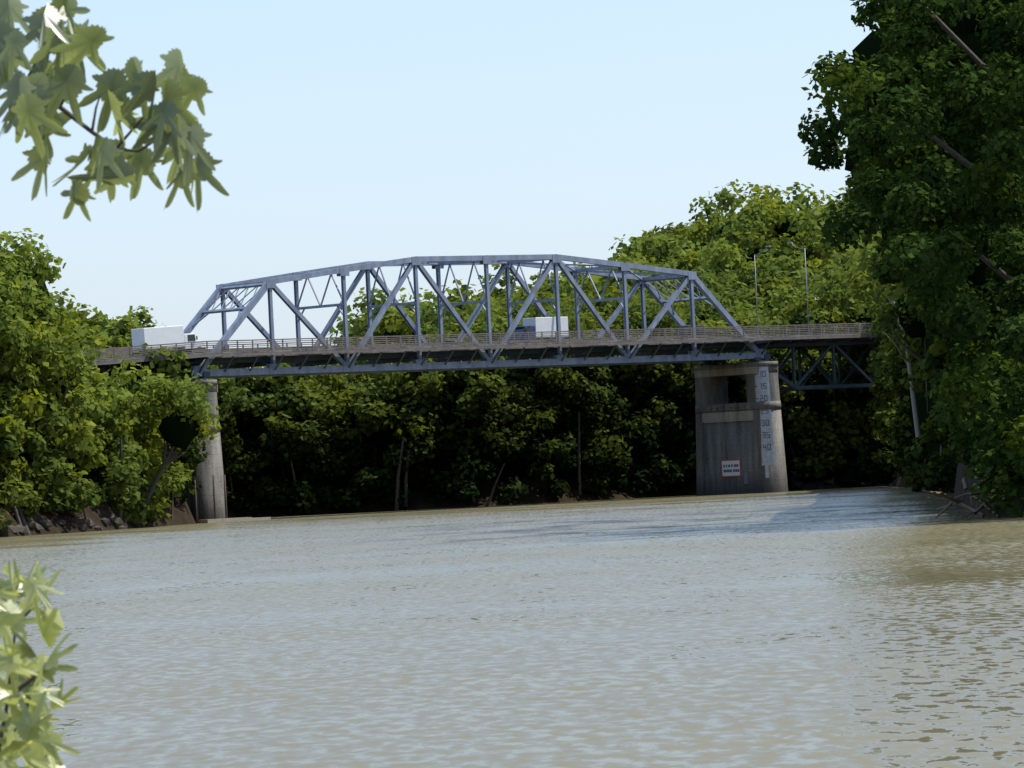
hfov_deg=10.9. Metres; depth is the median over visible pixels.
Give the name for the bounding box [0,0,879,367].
sky
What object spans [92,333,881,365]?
bridge deck
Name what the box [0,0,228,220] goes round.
leaves
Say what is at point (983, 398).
tree foliage
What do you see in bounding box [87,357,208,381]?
approach truss
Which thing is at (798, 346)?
approach truss
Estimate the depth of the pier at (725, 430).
648.82 m
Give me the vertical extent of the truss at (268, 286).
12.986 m
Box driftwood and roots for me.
[805,467,1018,518]
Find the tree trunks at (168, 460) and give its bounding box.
[0,0,1023,527]
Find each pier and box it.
[184,372,224,521]
[694,354,787,495]
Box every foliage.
[0,0,1023,503]
[0,228,231,535]
[58,178,985,517]
[797,0,1023,517]
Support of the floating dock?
on the river water
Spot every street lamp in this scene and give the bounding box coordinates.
[754,246,770,334]
[787,242,810,334]
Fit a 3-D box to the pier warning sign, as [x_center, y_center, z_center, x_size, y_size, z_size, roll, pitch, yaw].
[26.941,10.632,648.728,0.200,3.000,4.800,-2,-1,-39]
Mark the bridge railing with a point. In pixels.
(122, 351)
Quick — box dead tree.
[871,282,920,442]
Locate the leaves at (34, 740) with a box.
[0,558,80,767]
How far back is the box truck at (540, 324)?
633.03 m
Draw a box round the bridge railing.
[80,322,878,359]
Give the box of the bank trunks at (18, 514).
[8,411,799,534]
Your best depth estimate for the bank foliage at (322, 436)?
657.80 m
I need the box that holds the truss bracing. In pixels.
[192,260,714,326]
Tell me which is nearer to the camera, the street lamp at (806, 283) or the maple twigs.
the maple twigs
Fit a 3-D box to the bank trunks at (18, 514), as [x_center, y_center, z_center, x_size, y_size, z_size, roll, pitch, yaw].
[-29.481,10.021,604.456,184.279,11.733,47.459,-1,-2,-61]
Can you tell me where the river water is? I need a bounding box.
[0,486,1023,767]
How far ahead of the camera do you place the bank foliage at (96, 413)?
538.17 m
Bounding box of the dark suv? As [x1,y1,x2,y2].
[674,325,712,338]
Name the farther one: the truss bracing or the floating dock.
the truss bracing
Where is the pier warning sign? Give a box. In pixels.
[721,459,748,483]
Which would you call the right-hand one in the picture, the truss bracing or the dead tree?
the dead tree
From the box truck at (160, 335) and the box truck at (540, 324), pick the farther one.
the box truck at (540, 324)
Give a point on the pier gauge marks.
(762, 386)
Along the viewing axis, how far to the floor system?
622.49 m
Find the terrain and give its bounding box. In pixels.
[0,345,1023,536]
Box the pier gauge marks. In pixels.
[755,366,775,477]
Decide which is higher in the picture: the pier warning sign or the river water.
the pier warning sign
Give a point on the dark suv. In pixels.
(686, 330)
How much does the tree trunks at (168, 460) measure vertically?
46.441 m
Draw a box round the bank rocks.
[8,474,896,533]
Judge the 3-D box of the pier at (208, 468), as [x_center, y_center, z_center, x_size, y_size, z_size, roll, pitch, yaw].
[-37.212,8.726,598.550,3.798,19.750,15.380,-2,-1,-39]
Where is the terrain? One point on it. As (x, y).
(538, 493)
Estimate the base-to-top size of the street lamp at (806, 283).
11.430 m
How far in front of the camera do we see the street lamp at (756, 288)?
661.80 m
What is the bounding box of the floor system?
[173,340,770,376]
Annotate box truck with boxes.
[131,325,205,354]
[509,317,568,342]
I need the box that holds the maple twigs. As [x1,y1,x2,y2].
[0,63,153,751]
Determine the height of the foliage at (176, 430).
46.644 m
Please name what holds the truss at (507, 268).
attached to the pier at (208, 468)
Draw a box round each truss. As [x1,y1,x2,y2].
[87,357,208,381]
[171,261,716,379]
[191,254,765,376]
[717,337,988,390]
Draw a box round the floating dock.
[194,475,270,523]
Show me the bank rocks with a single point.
(81, 524)
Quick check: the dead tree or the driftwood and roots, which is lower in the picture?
the driftwood and roots

